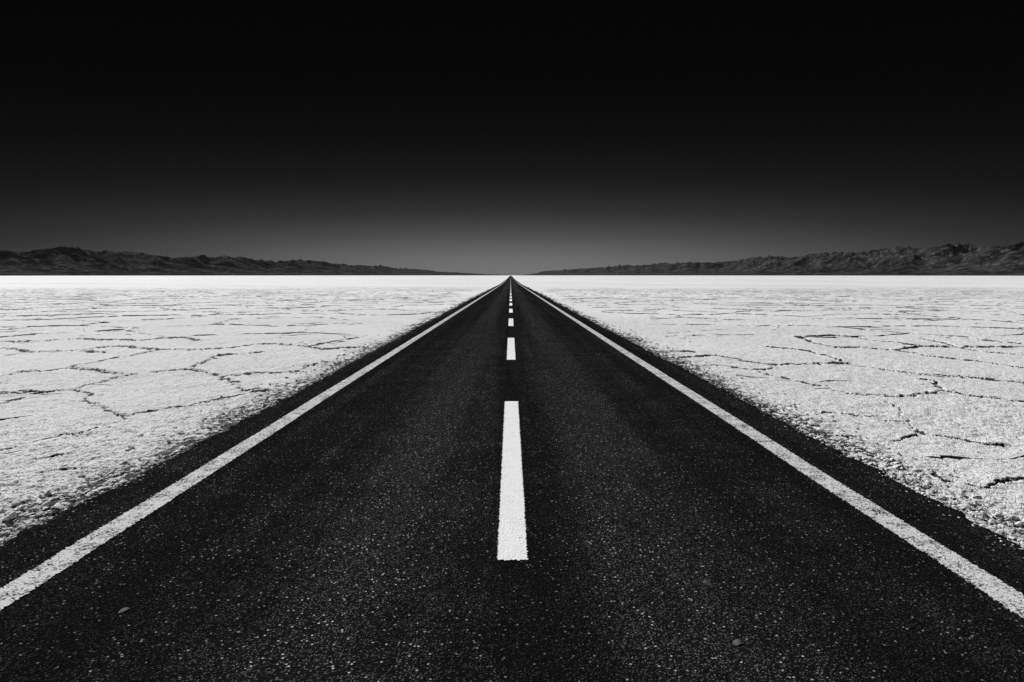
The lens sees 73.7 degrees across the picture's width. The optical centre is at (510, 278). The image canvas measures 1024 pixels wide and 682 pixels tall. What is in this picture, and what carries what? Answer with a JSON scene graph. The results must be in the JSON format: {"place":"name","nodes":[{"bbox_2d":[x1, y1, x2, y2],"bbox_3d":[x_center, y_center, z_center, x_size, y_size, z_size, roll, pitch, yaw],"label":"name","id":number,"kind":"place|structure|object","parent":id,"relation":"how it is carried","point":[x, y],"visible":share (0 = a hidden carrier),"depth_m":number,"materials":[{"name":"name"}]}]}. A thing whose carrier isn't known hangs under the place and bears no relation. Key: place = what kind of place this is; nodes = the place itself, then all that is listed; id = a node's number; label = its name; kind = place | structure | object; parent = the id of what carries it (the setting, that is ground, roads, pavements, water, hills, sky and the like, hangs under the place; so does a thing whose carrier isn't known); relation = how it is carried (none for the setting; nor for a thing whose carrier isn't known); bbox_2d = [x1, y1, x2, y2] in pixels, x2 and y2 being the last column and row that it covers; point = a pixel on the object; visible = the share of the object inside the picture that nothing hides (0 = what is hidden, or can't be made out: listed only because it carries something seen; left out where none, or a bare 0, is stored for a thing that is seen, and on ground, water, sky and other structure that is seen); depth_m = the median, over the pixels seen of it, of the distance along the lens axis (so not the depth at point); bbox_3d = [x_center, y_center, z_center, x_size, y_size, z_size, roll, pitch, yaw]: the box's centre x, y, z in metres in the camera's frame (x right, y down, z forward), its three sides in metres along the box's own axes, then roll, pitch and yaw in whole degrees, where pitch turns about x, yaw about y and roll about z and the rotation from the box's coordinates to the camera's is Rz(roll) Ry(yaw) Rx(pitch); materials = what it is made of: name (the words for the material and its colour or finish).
{"place":"outdoors","nodes":[
{"label":"outdoors","id":0,"kind":"place"},
{"bbox_2d":[0,246,496,275],"bbox_3d":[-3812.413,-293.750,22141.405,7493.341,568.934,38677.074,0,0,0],"label":"mountain range","id":1,"kind":"structure","parent":0,"point":[66,261],"depth_m":10376.08,"materials":[{"name":"grey stone"}]},
{"bbox_2d":[0,275,1023,681],"bbox_3d":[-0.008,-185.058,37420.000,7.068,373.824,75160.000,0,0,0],"label":"road","id":2,"kind":"structure","parent":0,"point":[510,479],"depth_m":4.43,"materials":[{"name":"black asphalt"}]},
{"bbox_2d":[118,607,128,612],"bbox_3d":[-2.032,1.743,3.586,0.049,0.016,0.059,0,0,0],"label":"stone","id":3,"kind":"object","parent":2,"relation":"on","point":[122,610],"visible":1,"depth_m":3.58,"materials":[{"name":"grey stone"}]},
{"bbox_2d":[703,580,711,585],"bbox_3d":[1.121,1.740,3.898,0.052,0.021,0.074,0,0,-24],"label":"stone","id":4,"kind":"object","parent":2,"relation":"on","point":[706,583],"visible":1,"depth_m":3.89,"materials":[{"name":"grey stone"}]},
{"bbox_2d":[733,639,740,645],"bbox_3d":[1.077,1.742,3.261,0.048,0.022,0.053,0,0,0],"label":"stone","id":5,"kind":"object","parent":2,"relation":"on","point":[736,642],"visible":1,"depth_m":3.26,"materials":[{"name":"grey stone"}]},
{"bbox_2d":[0,275,1023,544],"bbox_3d":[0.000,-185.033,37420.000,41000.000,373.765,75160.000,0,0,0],"label":"salt flat","id":6,"kind":"structure","parent":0,"point":[162,367],"depth_m":15.95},
{"bbox_2d":[2,511,15,520],"bbox_3d":[-3.676,1.737,5.000,0.116,0.077,0.068,0,0,18],"label":"salt lump","id":7,"kind":"object","parent":6,"relation":"on","point":[10,515],"visible":1,"depth_m":4.98,"materials":[{"name":"white stone"}]},
{"bbox_2d":[41,497,59,506],"bbox_3d":[-3.569,1.735,5.294,0.126,0.070,0.069,0,0,-36],"label":"salt lump","id":8,"kind":"object","parent":6,"relation":"on","point":[51,502],"visible":1,"depth_m":5.28,"materials":[{"name":"white stone"}]},
{"bbox_2d":[50,505,60,512],"bbox_3d":[-3.439,1.743,5.155,0.064,0.057,0.061,0,0,41],"label":"salt lump","id":9,"kind":"object","parent":6,"relation":"on","point":[55,509],"visible":1,"depth_m":5.14,"materials":[{"name":"white stone"}]},
{"bbox_2d":[0,286,1023,459],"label":"crack ridges","id":10,"kind":"object","parent":6,"relation":"on","point":[1009,454],"visible":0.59,"depth_m":36.98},
{"bbox_2d":[0,301,1023,549],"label":"salt rubble","id":11,"kind":"object","parent":6,"relation":"on","point":[974,515],"visible":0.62,"depth_m":6.20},
{"bbox_2d":[0,0,1023,274],"label":"sky","id":12,"kind":"structure","parent":0,"point":[499,137],"materials":[{"name":"black"}]},
{"bbox_2d":[527,241,1023,275],"bbox_3d":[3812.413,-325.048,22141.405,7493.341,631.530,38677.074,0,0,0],"label":"mountain range","id":13,"kind":"structure","parent":0,"point":[954,259],"depth_m":10137.09,"materials":[{"name":"grey stone"}]}
]}

